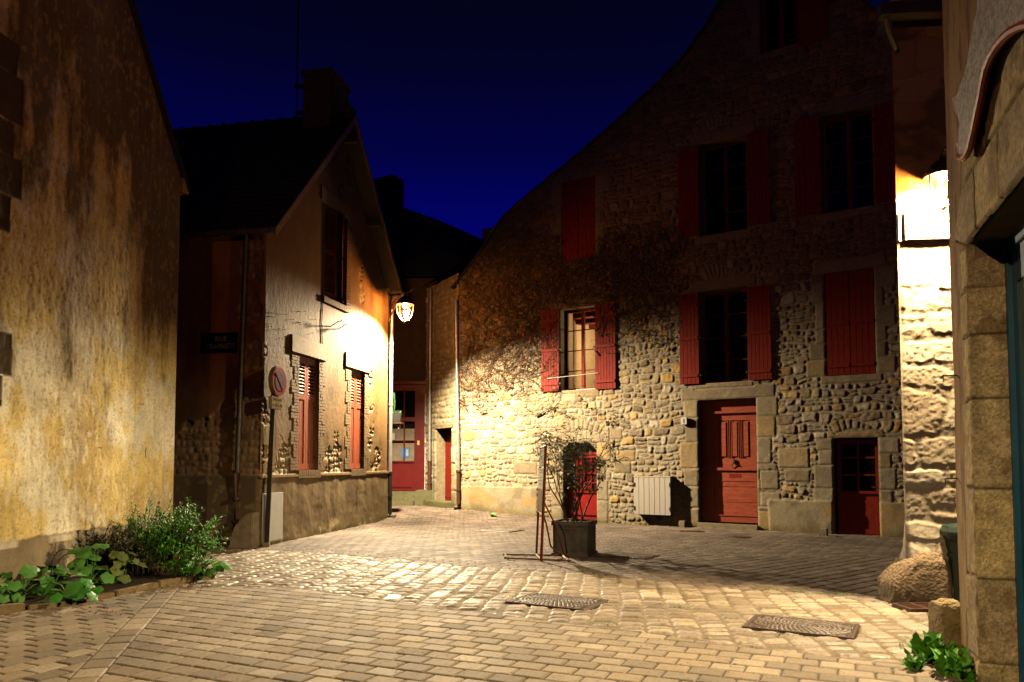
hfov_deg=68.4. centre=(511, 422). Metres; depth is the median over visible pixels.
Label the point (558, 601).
manhole cover
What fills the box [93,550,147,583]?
mallow plant
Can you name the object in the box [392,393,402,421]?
hanging planter
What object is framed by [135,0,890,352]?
sky
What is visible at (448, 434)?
door
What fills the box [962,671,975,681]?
weed
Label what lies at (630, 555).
manhole cover
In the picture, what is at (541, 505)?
menu board
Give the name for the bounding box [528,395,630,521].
potted shrub
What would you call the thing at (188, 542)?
flowering shrub
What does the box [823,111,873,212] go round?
window
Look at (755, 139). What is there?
stone house
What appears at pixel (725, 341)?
window
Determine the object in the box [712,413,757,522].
door
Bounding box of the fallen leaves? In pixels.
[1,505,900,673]
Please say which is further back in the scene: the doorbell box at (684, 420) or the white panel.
the doorbell box at (684, 420)
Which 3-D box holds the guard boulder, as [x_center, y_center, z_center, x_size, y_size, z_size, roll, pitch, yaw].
[4.366,1.700,8.146,0.688,0.634,0.444,0,-3,0]
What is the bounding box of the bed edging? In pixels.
[0,574,214,613]
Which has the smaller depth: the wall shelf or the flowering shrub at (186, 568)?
the flowering shrub at (186, 568)
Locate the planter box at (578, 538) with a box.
[551,519,597,556]
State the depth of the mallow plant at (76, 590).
7.87 m
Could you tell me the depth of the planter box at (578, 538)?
12.02 m
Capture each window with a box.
[566,308,594,389]
[703,140,746,235]
[703,289,747,382]
[763,0,796,51]
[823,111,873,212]
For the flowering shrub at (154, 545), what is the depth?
9.64 m
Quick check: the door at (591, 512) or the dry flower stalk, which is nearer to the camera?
the dry flower stalk
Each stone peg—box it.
[679,521,686,527]
[819,528,827,535]
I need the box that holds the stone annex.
[423,262,469,507]
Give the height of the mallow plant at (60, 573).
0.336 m
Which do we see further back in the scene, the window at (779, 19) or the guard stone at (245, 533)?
the window at (779, 19)
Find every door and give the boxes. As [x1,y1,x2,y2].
[445,428,451,500]
[567,455,596,519]
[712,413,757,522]
[837,439,879,534]
[1004,222,1023,681]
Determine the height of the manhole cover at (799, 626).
0.024 m
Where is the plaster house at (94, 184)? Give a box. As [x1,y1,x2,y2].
[0,0,189,584]
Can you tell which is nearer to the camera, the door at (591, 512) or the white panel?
the white panel
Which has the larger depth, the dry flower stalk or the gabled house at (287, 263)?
the gabled house at (287, 263)
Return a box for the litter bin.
[939,523,959,601]
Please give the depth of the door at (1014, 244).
4.87 m
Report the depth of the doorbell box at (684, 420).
17.45 m
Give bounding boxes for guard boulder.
[878,552,952,602]
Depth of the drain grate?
7.68 m
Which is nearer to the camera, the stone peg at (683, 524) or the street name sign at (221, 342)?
the street name sign at (221, 342)
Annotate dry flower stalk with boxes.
[51,549,74,569]
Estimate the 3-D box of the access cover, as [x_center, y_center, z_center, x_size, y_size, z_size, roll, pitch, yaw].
[3.887,2.344,16.241,0.500,0.018,0.240,-1,-3,20]
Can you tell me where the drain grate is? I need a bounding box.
[891,602,928,612]
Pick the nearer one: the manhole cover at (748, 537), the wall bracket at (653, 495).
the manhole cover at (748, 537)
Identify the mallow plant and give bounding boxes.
[0,565,50,595]
[0,580,24,603]
[30,564,86,593]
[41,578,103,603]
[62,543,114,586]
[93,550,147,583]
[194,561,230,578]
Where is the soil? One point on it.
(33, 599)
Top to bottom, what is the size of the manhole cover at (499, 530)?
0.024 m
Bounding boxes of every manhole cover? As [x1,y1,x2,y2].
[473,528,523,532]
[505,592,608,610]
[596,552,659,559]
[730,536,751,538]
[742,614,859,639]
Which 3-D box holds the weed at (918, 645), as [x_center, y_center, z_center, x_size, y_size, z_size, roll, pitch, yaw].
[3.176,1.688,5.706,0.498,0.215,0.441,0,-3,0]
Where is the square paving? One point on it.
(150, 635)
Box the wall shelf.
[387,422,402,428]
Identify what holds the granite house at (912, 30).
on the ground
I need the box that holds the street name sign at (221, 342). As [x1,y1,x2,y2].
[205,332,237,352]
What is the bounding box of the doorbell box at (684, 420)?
[681,417,687,424]
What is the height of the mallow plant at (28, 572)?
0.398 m
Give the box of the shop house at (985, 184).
[942,0,1023,681]
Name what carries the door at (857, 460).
in the stone house at (755, 139)
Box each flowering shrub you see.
[71,521,152,578]
[110,500,191,575]
[142,497,230,572]
[158,548,216,578]
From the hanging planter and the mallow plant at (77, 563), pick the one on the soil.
the mallow plant at (77, 563)
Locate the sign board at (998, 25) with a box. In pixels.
[952,0,1023,160]
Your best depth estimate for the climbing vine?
19.84 m
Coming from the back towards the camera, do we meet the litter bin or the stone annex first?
the stone annex
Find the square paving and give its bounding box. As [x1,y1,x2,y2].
[0,505,968,681]
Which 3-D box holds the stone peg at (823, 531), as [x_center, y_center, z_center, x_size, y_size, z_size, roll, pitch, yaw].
[6.326,2.243,15.289,0.150,0.180,0.140,-2,-4,33]
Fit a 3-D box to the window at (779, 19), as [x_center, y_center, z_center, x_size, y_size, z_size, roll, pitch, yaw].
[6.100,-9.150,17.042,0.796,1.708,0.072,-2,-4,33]
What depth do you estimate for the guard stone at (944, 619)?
5.80 m
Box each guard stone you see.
[228,512,258,547]
[928,598,961,653]
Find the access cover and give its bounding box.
[680,530,704,531]
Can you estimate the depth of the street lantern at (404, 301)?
18.83 m
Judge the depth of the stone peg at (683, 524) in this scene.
17.27 m
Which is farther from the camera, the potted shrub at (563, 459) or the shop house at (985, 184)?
the potted shrub at (563, 459)
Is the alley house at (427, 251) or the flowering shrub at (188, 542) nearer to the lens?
the flowering shrub at (188, 542)
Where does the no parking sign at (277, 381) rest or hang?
on the square paving
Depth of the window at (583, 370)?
19.48 m
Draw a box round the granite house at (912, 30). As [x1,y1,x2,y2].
[875,0,956,598]
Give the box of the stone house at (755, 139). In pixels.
[450,0,904,537]
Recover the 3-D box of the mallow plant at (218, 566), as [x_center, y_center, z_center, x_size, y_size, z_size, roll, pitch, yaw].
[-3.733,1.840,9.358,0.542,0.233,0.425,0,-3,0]
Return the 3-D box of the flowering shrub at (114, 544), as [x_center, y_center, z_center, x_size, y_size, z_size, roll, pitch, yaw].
[-4.904,1.569,9.211,1.063,0.756,0.566,0,-3,0]
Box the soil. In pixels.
[0,560,205,609]
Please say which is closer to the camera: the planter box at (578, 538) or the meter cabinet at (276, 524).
the planter box at (578, 538)
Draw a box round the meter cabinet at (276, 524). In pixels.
[261,492,282,542]
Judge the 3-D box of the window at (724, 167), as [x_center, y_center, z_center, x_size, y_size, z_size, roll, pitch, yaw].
[5.008,-5.414,17.567,1.109,2.161,0.072,-2,-4,33]
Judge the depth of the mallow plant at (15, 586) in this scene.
7.71 m
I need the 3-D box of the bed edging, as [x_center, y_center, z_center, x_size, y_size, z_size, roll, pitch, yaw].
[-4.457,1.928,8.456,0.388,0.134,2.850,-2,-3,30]
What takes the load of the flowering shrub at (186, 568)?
on the soil
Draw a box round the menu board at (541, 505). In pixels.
[503,445,570,561]
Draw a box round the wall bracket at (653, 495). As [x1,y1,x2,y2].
[633,476,673,515]
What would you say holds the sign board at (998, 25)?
attached to the shop house at (985, 184)
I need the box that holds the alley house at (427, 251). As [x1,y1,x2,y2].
[374,175,493,505]
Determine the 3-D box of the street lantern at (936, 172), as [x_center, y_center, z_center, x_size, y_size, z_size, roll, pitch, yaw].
[4.889,-2.626,8.044,0.934,0.728,0.383,0,-3,5]
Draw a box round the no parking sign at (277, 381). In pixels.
[262,366,286,546]
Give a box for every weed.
[899,652,925,670]
[901,630,957,664]
[929,646,975,680]
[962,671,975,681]
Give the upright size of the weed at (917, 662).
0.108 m
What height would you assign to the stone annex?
9.515 m
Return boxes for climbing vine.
[451,201,716,424]
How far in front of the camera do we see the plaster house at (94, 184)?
9.76 m
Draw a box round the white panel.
[903,211,948,241]
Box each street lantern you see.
[388,289,413,322]
[923,147,947,210]
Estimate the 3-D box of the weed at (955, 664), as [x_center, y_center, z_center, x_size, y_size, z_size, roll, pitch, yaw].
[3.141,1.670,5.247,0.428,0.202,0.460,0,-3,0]
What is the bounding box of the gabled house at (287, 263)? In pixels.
[173,67,406,545]

